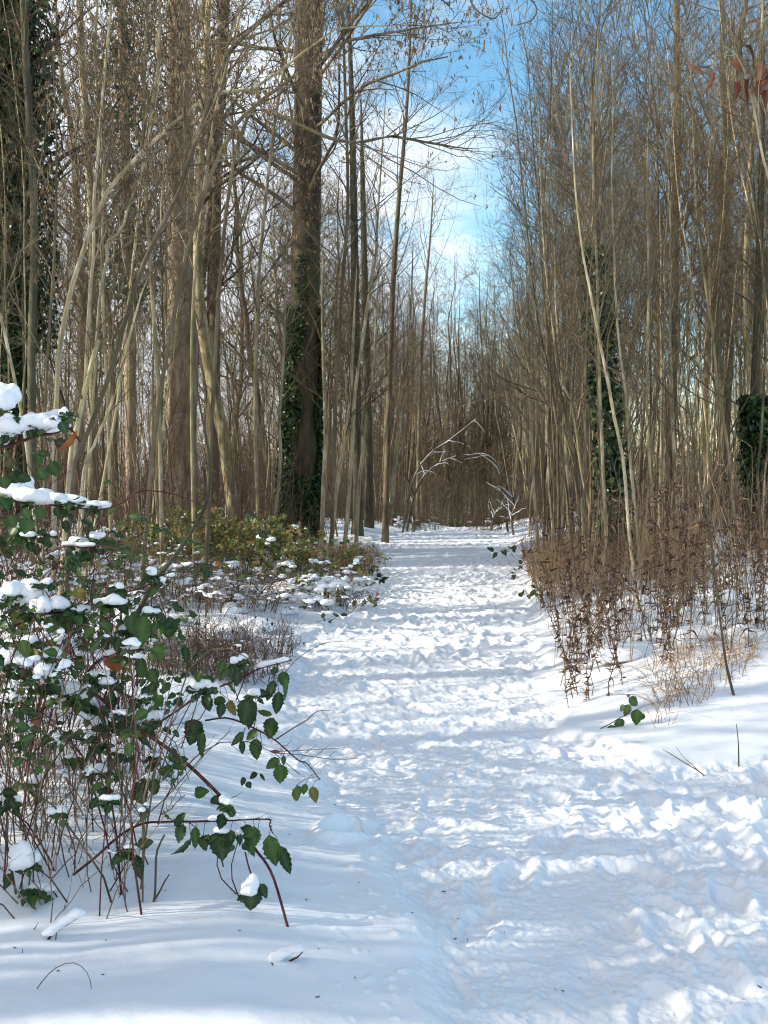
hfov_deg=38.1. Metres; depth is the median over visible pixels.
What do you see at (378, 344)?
sapling
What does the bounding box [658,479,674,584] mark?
dead weed stalk
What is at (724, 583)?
dead weed stalk
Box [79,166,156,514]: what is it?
sapling
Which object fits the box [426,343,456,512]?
sapling
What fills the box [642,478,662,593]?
dead weed stalk
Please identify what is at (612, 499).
dead weed stalk
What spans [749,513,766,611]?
dead weed stalk
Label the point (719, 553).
dead weed stalk
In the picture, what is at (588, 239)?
sapling
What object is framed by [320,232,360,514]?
sapling
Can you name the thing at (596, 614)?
dead weed stalk
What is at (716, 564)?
dead weed stalk
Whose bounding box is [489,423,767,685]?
dry stems
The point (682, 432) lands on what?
sapling
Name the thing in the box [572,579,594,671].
dead weed stalk
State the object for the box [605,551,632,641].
dead weed stalk
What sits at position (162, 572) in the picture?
bramble cane
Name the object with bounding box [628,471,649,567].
dead weed stalk
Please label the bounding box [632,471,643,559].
dead weed stalk
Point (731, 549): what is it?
dead weed stalk
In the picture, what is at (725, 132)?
sapling
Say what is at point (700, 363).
coppice clump
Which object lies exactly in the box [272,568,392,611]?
bramble bush
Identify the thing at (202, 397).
coppice clump
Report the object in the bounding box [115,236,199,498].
sapling
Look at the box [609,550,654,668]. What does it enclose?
dead weed stalk
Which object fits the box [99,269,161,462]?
sapling
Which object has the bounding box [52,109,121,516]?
coppice clump
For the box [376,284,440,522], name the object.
coppice clump
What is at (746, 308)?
bare tree
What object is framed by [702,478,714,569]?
dead weed stalk
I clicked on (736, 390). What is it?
sapling
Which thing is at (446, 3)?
overhanging branch
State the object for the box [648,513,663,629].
dead weed stalk
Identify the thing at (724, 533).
dead weed stalk
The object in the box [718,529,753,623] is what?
dead weed stalk
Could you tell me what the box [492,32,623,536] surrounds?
coppice clump
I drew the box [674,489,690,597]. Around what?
dead weed stalk
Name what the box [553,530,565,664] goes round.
dead weed stalk
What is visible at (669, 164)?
sapling
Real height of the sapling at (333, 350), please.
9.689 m
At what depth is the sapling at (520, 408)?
47.16 m
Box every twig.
[152,834,169,901]
[271,744,336,752]
[277,748,369,759]
[662,747,704,775]
[736,724,739,766]
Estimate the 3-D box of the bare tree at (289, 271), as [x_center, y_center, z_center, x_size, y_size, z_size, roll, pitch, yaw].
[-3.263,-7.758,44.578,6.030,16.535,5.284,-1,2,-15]
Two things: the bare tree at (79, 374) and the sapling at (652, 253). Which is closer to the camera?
the sapling at (652, 253)
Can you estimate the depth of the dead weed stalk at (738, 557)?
10.35 m
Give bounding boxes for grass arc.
[37,962,91,988]
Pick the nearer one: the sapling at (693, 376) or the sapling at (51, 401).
the sapling at (693, 376)
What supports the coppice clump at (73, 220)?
on the snow ground at (180, 950)
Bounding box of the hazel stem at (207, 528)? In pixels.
[203,43,540,595]
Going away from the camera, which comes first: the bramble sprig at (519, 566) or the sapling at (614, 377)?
the bramble sprig at (519, 566)
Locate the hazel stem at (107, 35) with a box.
[32,0,160,627]
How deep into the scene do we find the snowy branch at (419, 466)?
29.97 m
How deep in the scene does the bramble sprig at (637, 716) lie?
6.90 m
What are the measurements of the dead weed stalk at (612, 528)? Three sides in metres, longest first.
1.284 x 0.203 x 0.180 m
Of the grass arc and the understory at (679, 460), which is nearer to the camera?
the grass arc
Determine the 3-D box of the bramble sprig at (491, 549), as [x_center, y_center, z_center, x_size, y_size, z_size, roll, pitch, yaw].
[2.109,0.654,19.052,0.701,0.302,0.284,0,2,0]
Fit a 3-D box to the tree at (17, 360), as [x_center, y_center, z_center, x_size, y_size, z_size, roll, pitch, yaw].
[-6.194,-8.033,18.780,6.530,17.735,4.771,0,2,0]
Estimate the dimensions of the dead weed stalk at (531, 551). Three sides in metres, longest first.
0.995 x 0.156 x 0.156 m
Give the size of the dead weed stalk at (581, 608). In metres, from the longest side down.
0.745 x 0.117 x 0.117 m
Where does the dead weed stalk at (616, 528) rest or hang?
on the snow ground at (180, 950)
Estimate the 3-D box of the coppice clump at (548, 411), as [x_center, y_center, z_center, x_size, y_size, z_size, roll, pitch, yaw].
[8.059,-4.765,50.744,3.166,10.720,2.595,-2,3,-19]
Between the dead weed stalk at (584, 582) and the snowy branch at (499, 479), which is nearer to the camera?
the dead weed stalk at (584, 582)
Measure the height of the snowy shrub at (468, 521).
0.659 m
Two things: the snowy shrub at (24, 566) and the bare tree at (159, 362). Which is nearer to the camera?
the snowy shrub at (24, 566)
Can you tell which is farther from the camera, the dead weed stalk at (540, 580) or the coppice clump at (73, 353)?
the coppice clump at (73, 353)
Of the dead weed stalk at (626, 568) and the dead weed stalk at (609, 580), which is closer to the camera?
the dead weed stalk at (609, 580)
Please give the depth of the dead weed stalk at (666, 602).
8.44 m
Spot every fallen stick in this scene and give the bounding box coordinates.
[41,907,85,939]
[269,943,305,961]
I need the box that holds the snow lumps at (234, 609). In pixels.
[1,560,320,660]
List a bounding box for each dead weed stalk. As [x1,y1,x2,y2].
[517,535,572,671]
[527,525,534,589]
[528,525,579,690]
[529,540,545,610]
[532,486,551,554]
[532,513,560,632]
[541,542,559,622]
[541,549,563,600]
[543,492,594,626]
[549,489,558,603]
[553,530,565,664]
[553,560,567,617]
[555,508,572,582]
[556,496,572,580]
[559,537,578,662]
[559,628,574,707]
[560,534,577,629]
[560,555,580,647]
[560,569,570,650]
[562,506,592,609]
[562,535,638,686]
[562,544,578,653]
[563,559,576,662]
[563,606,581,697]
[569,518,589,623]
[569,569,579,651]
[570,549,586,624]
[571,615,587,694]
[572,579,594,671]
[573,559,602,671]
[576,555,585,598]
[577,577,619,668]
[578,541,588,632]
[579,537,625,684]
[580,595,593,695]
[580,596,612,700]
[580,613,595,700]
[583,547,594,621]
[585,554,596,623]
[587,515,603,638]
[589,498,603,635]
[590,494,622,601]
[591,555,619,648]
[593,575,608,664]
[595,556,620,634]
[596,562,612,645]
[602,489,660,616]
[603,527,612,594]
[603,540,622,640]
[605,507,621,610]
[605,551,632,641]
[606,486,621,608]
[606,497,621,584]
[606,544,650,695]
[606,556,618,630]
[608,581,621,668]
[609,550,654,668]
[613,538,621,619]
[618,573,651,640]
[619,517,629,621]
[621,500,635,595]
[621,551,633,622]
[622,544,640,647]
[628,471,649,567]
[631,540,657,641]
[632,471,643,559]
[641,503,663,643]
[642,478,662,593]
[646,510,663,605]
[646,519,669,594]
[648,481,662,588]
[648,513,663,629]
[648,560,656,633]
[650,489,669,571]
[650,509,662,587]
[651,463,659,554]
[652,502,660,610]
[653,544,674,646]
[656,476,671,594]
[656,482,672,602]
[656,563,681,663]
[657,524,675,606]
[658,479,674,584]
[659,504,678,614]
[659,567,673,654]
[660,570,675,663]
[662,502,695,659]
[667,475,681,624]
[669,518,685,625]
[671,473,696,597]
[671,480,709,623]
[671,548,691,626]
[671,551,702,627]
[673,518,701,650]
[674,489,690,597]
[674,516,685,613]
[674,552,690,624]
[675,529,696,623]
[679,481,711,649]
[680,523,694,605]
[680,554,693,612]
[681,480,707,622]
[687,513,703,606]
[689,562,707,612]
[692,487,709,588]
[692,519,708,587]
[694,473,720,609]
[694,520,711,603]
[697,481,710,604]
[698,474,704,585]
[700,515,720,577]
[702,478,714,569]
[705,487,713,583]
[707,476,718,564]
[707,525,727,589]
[710,569,728,648]
[711,509,726,636]
[711,521,727,605]
[713,544,735,640]
[716,459,732,588]
[717,532,734,589]
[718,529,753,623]
[719,488,727,561]
[720,513,746,605]
[721,480,734,581]
[721,513,743,586]
[722,509,735,642]
[723,485,754,647]
[730,489,743,616]
[730,497,751,652]
[731,510,748,581]
[732,448,750,624]
[732,510,740,587]
[734,484,761,628]
[737,563,759,625]
[744,516,754,557]
[749,465,767,579]
[749,504,767,606]
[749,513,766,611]
[750,475,767,630]
[752,485,767,575]
[753,527,764,613]
[753,530,767,626]
[755,540,767,607]
[762,530,767,630]
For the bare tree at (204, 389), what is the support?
on the snow ground at (180, 950)
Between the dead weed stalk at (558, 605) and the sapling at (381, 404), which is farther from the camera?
the sapling at (381, 404)
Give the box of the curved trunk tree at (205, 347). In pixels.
[164,0,257,535]
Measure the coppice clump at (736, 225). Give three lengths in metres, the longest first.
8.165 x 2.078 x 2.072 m
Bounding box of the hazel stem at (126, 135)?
[76,0,201,570]
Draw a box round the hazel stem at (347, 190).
[245,0,461,551]
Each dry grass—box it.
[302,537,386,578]
[607,607,767,727]
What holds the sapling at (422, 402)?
on the snow ground at (180, 950)
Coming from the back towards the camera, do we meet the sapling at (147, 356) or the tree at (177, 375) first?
the sapling at (147, 356)
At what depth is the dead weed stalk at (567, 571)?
9.89 m
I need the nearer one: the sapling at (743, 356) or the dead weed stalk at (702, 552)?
the dead weed stalk at (702, 552)
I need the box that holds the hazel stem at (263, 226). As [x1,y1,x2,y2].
[204,0,358,560]
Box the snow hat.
[240,872,259,895]
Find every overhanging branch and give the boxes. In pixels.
[441,0,456,19]
[470,0,507,18]
[513,0,554,38]
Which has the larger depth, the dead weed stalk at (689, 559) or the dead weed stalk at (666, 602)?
the dead weed stalk at (689, 559)
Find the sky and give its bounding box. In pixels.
[23,0,767,479]
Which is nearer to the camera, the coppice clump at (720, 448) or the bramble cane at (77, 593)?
the bramble cane at (77, 593)
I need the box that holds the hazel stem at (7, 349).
[0,203,48,640]
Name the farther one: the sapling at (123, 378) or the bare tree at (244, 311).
the bare tree at (244, 311)
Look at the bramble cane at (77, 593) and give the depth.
4.56 m
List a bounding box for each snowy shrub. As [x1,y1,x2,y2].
[0,506,159,586]
[8,519,183,591]
[37,535,264,601]
[101,556,314,617]
[163,561,315,612]
[389,507,440,529]
[402,512,459,530]
[443,513,519,530]
[476,510,527,529]
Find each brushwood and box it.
[0,387,442,587]
[327,459,685,526]
[496,422,744,540]
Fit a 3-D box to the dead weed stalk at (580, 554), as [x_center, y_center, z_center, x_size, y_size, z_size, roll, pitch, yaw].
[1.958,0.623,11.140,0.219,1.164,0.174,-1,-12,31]
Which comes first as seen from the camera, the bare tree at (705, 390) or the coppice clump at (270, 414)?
the bare tree at (705, 390)
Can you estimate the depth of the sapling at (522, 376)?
39.67 m
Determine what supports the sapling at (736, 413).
on the snow ground at (180, 950)
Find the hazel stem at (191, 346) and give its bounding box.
[128,0,309,580]
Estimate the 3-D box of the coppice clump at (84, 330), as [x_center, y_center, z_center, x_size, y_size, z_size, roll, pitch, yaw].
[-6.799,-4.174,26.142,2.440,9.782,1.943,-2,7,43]
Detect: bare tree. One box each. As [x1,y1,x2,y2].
[31,17,85,307]
[40,0,166,494]
[49,25,166,518]
[132,0,293,370]
[135,187,224,464]
[136,204,205,425]
[146,149,261,407]
[162,63,292,505]
[195,124,291,461]
[225,10,385,365]
[225,173,327,400]
[231,128,388,517]
[259,139,371,389]
[278,173,398,505]
[320,163,407,502]
[321,0,421,535]
[324,247,398,431]
[325,72,421,528]
[550,0,767,522]
[613,172,700,479]
[626,0,767,520]
[627,0,767,513]
[637,0,767,525]
[659,0,767,404]
[694,262,767,475]
[702,95,767,392]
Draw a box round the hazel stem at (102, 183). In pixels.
[7,0,185,583]
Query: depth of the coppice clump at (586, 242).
16.79 m
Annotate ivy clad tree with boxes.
[54,0,461,545]
[482,0,684,567]
[703,23,767,551]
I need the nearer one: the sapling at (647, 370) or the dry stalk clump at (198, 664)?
the dry stalk clump at (198, 664)
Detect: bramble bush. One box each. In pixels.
[0,382,361,922]
[94,488,258,567]
[122,505,337,579]
[158,511,356,583]
[236,553,367,591]
[268,537,382,578]
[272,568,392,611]
[315,537,396,575]
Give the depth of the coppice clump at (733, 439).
21.45 m
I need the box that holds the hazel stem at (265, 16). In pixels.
[64,0,359,652]
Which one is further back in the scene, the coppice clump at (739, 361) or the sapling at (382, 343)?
the sapling at (382, 343)
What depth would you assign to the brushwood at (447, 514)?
54.17 m
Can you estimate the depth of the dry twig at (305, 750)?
6.25 m
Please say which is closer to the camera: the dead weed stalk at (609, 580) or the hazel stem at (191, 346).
the dead weed stalk at (609, 580)
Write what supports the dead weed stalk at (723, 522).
on the snow ground at (180, 950)
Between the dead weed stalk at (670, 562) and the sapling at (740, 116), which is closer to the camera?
the dead weed stalk at (670, 562)
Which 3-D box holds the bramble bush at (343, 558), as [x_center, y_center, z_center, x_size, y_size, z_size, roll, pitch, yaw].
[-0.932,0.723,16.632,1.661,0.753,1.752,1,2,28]
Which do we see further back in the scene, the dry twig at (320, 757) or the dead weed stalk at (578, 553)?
the dead weed stalk at (578, 553)
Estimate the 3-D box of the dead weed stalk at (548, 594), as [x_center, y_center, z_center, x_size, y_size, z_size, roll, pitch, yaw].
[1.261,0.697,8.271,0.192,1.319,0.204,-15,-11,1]
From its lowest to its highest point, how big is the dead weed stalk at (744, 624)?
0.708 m
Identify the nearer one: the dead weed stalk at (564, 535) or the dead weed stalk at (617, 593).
the dead weed stalk at (617, 593)
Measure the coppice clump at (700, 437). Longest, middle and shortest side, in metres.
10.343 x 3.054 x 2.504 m
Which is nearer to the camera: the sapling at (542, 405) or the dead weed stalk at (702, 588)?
the dead weed stalk at (702, 588)
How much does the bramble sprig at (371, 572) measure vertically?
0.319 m
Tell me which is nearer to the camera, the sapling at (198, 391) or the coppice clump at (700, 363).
the coppice clump at (700, 363)
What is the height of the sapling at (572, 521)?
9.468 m
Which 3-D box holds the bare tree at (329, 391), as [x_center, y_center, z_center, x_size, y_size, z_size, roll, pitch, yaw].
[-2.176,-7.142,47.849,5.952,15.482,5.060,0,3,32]
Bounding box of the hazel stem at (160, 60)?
[79,0,195,602]
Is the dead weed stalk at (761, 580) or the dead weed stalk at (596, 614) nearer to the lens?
the dead weed stalk at (596, 614)
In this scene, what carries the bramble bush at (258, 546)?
on the snow ground at (180, 950)
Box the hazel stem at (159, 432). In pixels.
[76,0,249,595]
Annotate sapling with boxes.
[0,0,66,556]
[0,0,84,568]
[0,99,81,537]
[36,257,76,437]
[38,228,76,405]
[39,339,71,506]
[43,139,114,473]
[46,237,112,478]
[48,47,140,527]
[49,241,86,436]
[56,54,169,527]
[57,124,178,534]
[72,143,168,520]
[74,316,119,500]
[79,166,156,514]
[88,1,217,457]
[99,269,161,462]
[112,79,192,364]
[112,303,152,412]
[113,117,190,418]
[115,155,166,503]
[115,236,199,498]
[139,231,200,378]
[140,104,166,347]
[151,237,214,505]
[154,178,353,523]
[170,196,273,532]
[197,274,234,465]
[199,226,252,401]
[204,216,251,477]
[210,94,289,530]
[219,221,273,468]
[222,248,282,513]
[236,142,324,367]
[236,225,289,508]
[239,203,292,495]
[242,180,400,545]
[249,358,277,447]
[259,222,325,384]
[280,43,449,552]
[288,213,430,549]
[291,0,473,542]
[293,210,432,550]
[320,88,402,409]
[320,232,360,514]
[320,247,342,517]
[325,235,359,519]
[326,246,381,435]
[334,291,386,521]
[347,209,405,519]
[360,191,411,503]
[362,257,404,498]
[371,134,476,523]
[371,226,472,525]
[374,202,423,522]
[391,298,436,515]
[394,317,441,516]
[398,329,437,511]
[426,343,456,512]
[428,358,457,524]
[433,62,693,570]
[451,231,626,546]
[456,227,574,552]
[476,131,571,521]
[486,130,659,555]
[487,0,695,608]
[493,278,539,487]
[494,18,581,544]
[494,24,581,547]
[499,241,540,507]
[505,299,543,496]
[508,0,717,594]
[508,114,634,562]
[516,13,607,525]
[521,0,720,587]
[521,309,579,485]
[524,282,553,499]
[527,114,580,466]
[529,280,580,455]
[531,360,561,481]
[535,100,618,357]
[539,54,636,534]
[543,320,582,457]
[547,63,637,539]
[548,223,581,451]
[551,4,715,568]
[552,168,635,373]
[553,73,676,532]
[563,0,711,549]
[565,0,708,547]
[567,0,660,371]
[576,0,753,564]
[576,207,636,495]
[581,125,651,511]
[587,51,635,299]
[602,213,651,404]
[603,46,707,543]
[608,27,714,398]
[609,0,751,558]
[613,17,767,556]
[615,106,696,496]
[616,5,740,526]
[618,139,667,475]
[620,233,658,440]
[631,0,748,490]
[637,291,684,460]
[640,292,766,694]
[666,127,720,379]
[666,358,689,460]
[673,88,748,528]
[683,4,767,497]
[684,219,735,484]
[687,102,723,451]
[688,10,767,177]
[700,0,767,204]
[702,22,767,345]
[707,89,767,381]
[724,223,767,441]
[728,53,767,311]
[731,50,767,251]
[731,263,743,451]
[731,347,746,496]
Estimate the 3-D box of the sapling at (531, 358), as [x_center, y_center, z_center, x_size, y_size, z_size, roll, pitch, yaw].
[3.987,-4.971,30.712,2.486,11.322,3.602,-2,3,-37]
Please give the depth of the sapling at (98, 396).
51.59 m
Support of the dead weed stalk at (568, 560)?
on the snow ground at (180, 950)
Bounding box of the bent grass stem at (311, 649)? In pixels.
[286,641,340,670]
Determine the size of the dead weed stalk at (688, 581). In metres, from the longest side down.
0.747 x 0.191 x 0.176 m
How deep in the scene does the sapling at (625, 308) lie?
16.25 m
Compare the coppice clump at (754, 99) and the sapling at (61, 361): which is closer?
the coppice clump at (754, 99)
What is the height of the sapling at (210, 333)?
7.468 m
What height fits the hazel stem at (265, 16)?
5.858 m
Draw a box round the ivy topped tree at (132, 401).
[48,0,244,531]
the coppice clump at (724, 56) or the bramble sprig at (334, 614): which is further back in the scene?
the coppice clump at (724, 56)
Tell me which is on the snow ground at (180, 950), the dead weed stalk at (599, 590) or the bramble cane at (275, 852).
the dead weed stalk at (599, 590)
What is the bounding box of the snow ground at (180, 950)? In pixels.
[0,480,767,1023]
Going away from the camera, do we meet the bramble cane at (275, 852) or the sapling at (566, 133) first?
the bramble cane at (275, 852)
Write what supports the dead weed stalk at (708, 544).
on the snow ground at (180, 950)
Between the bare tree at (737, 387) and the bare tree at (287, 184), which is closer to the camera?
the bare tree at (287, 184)
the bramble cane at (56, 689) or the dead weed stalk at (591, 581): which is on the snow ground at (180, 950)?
the dead weed stalk at (591, 581)
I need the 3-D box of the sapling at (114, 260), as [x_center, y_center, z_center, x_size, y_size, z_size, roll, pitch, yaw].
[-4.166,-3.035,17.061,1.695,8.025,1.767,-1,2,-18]
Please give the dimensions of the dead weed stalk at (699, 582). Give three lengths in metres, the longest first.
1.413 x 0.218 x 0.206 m
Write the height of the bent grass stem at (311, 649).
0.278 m
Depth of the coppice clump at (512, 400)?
56.37 m
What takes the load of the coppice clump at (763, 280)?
on the snow ground at (180, 950)
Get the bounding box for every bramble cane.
[0,411,80,488]
[0,484,207,535]
[0,578,161,655]
[0,669,202,739]
[36,611,189,712]
[42,541,138,569]
[72,810,291,879]
[95,694,288,926]
[110,351,226,681]
[141,656,292,733]
[205,710,320,802]
[275,710,330,739]
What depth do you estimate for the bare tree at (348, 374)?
58.31 m
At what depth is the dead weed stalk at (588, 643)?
7.63 m
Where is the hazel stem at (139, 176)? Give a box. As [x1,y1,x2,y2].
[51,0,462,635]
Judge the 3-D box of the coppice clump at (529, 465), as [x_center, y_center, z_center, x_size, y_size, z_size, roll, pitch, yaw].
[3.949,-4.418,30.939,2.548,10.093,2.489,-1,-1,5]
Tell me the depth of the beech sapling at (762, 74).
5.90 m
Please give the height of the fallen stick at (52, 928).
0.120 m
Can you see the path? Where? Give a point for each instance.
(436, 802)
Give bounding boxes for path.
[279,526,767,1023]
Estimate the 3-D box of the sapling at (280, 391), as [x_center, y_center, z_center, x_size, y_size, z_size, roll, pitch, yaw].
[-2.364,-2.626,19.782,3.908,6.876,2.561,-1,2,-25]
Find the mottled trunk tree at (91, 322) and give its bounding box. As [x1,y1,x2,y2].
[51,0,129,523]
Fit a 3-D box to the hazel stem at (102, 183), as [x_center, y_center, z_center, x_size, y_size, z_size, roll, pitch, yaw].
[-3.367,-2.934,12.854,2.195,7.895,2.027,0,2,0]
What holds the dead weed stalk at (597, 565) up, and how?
on the snow ground at (180, 950)
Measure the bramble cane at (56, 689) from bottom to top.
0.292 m
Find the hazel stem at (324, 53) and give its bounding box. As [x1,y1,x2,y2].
[139,0,512,594]
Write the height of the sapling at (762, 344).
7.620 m
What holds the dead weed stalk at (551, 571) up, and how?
on the snow ground at (180, 950)
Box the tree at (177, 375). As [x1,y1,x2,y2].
[53,0,293,521]
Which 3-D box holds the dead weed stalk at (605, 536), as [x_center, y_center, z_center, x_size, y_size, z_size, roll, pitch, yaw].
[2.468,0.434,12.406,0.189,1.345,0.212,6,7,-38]
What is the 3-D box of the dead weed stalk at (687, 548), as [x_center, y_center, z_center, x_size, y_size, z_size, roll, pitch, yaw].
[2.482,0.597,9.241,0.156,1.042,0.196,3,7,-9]
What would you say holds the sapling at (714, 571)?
on the snow ground at (180, 950)
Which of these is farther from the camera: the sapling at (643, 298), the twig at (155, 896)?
the sapling at (643, 298)
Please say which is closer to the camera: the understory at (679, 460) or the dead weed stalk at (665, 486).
the dead weed stalk at (665, 486)
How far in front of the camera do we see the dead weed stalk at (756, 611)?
8.84 m
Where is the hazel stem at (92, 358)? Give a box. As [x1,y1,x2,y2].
[38,305,128,634]
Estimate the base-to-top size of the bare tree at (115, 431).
15.214 m
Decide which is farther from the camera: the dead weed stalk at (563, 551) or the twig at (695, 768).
the dead weed stalk at (563, 551)
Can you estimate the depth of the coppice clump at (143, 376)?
41.36 m
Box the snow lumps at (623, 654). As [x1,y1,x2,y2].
[590,545,767,662]
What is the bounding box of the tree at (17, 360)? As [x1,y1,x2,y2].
[0,0,185,549]
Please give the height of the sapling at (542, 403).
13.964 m
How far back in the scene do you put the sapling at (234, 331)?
49.78 m
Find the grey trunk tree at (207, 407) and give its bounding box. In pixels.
[112,0,325,513]
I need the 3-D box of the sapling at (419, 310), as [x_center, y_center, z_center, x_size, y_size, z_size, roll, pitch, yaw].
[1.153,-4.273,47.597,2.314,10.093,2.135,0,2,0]
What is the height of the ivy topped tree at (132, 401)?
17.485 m
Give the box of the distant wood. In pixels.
[26,231,767,526]
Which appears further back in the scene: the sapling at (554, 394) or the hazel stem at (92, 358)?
the sapling at (554, 394)
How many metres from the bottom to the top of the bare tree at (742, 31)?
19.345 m
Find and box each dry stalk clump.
[89,594,237,674]
[144,601,272,684]
[191,605,305,684]
[228,607,314,658]
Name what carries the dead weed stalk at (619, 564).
on the snow ground at (180, 950)
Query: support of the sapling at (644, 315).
on the snow ground at (180, 950)
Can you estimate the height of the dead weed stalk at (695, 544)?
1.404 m
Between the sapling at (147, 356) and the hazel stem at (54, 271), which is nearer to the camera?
the hazel stem at (54, 271)
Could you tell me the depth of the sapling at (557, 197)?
31.07 m
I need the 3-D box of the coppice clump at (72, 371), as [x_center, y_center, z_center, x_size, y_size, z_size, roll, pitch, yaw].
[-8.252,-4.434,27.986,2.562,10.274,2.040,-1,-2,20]
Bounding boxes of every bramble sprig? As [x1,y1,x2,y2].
[237,852,267,910]
[317,612,346,623]
[360,563,388,583]
[487,543,522,558]
[510,560,525,579]
[518,585,545,598]
[600,694,662,728]
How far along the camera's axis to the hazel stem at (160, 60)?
10.33 m
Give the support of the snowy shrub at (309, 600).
on the snow ground at (180, 950)
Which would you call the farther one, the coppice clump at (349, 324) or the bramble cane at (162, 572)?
the coppice clump at (349, 324)
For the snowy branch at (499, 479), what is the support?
on the snow ground at (180, 950)
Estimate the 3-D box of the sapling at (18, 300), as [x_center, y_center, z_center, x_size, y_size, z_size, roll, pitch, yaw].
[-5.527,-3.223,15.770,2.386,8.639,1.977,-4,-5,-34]
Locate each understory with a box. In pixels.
[26,223,429,539]
[326,400,679,526]
[498,230,767,523]
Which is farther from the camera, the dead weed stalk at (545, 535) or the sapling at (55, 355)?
the sapling at (55, 355)
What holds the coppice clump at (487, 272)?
on the snow ground at (180, 950)
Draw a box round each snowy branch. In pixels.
[401,449,463,531]
[402,413,487,532]
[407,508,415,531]
[457,444,513,531]
[480,485,512,530]
[491,480,532,534]
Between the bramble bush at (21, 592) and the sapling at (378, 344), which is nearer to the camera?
the bramble bush at (21, 592)
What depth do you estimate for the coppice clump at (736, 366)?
29.62 m
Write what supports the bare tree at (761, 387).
on the snow ground at (180, 950)
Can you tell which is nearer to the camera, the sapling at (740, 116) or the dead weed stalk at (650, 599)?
the dead weed stalk at (650, 599)
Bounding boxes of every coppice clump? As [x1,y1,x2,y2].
[0,0,74,559]
[0,67,70,382]
[7,124,69,528]
[36,0,141,536]
[36,140,94,525]
[37,58,118,485]
[38,136,86,491]
[44,123,136,528]
[46,0,206,551]
[49,0,229,564]
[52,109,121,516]
[54,225,97,479]
[117,230,166,505]
[159,134,228,402]
[159,274,205,503]
[237,73,348,521]
[240,125,342,537]
[253,359,278,467]
[276,186,359,368]
[325,177,394,453]
[370,288,422,519]
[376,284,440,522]
[457,181,543,503]
[457,229,535,519]
[463,0,660,578]
[477,22,628,537]
[482,183,564,521]
[491,317,544,493]
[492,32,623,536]
[498,0,682,594]
[498,22,601,545]
[504,0,652,548]
[520,0,640,519]
[520,85,640,451]
[521,0,621,520]
[523,0,627,519]
[534,313,581,495]
[552,73,707,510]
[573,65,694,524]
[578,134,695,522]
[592,0,730,548]
[613,108,698,515]
[615,185,655,458]
[624,101,739,514]
[627,0,764,546]
[640,44,754,530]
[645,151,743,522]
[657,45,767,526]
[660,0,767,535]
[667,60,765,441]
[667,311,712,478]
[672,17,764,525]
[674,0,767,388]
[692,62,767,385]
[694,0,767,559]
[700,151,766,515]
[724,1,767,301]
[725,44,767,344]
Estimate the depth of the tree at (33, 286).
14.83 m
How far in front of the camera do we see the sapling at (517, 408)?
20.95 m
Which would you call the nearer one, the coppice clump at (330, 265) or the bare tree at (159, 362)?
the coppice clump at (330, 265)
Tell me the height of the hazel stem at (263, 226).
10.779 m
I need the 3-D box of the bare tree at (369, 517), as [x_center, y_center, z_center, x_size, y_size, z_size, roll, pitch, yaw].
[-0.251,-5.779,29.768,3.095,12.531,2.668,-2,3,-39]
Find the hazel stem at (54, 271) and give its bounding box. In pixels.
[0,12,110,579]
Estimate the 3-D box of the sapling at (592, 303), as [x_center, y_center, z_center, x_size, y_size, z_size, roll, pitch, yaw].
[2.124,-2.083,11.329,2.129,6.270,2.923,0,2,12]
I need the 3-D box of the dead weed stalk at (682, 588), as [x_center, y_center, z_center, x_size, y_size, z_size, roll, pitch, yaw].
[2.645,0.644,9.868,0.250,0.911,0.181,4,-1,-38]
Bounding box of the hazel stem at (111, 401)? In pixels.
[73,228,165,627]
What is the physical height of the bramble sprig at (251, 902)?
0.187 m
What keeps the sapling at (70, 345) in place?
on the snow ground at (180, 950)
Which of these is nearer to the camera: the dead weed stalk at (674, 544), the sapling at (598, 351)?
the dead weed stalk at (674, 544)
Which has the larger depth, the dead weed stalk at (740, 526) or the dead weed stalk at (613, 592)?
the dead weed stalk at (613, 592)
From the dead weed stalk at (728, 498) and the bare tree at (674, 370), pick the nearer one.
the dead weed stalk at (728, 498)
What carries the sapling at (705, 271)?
on the snow ground at (180, 950)
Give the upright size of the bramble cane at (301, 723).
0.127 m
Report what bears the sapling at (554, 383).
on the snow ground at (180, 950)
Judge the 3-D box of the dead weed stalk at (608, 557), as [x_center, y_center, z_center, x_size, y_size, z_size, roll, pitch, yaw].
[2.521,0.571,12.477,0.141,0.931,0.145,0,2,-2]
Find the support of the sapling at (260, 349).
on the snow ground at (180, 950)
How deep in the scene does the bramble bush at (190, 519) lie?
15.56 m
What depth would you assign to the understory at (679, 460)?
33.00 m
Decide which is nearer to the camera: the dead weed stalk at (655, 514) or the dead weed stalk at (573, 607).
the dead weed stalk at (573, 607)
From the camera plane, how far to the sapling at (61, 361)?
37.50 m
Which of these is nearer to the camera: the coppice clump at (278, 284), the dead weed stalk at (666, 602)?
the dead weed stalk at (666, 602)
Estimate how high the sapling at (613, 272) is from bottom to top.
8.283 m
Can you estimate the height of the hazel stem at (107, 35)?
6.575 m
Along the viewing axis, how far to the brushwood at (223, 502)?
20.03 m
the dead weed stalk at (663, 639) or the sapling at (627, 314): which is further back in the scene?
the sapling at (627, 314)
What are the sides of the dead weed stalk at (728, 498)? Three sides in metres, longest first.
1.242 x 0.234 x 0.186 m
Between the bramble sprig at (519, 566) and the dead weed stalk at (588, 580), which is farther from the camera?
the bramble sprig at (519, 566)
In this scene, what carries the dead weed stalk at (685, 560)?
on the snow ground at (180, 950)
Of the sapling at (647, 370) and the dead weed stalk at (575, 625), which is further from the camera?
the sapling at (647, 370)

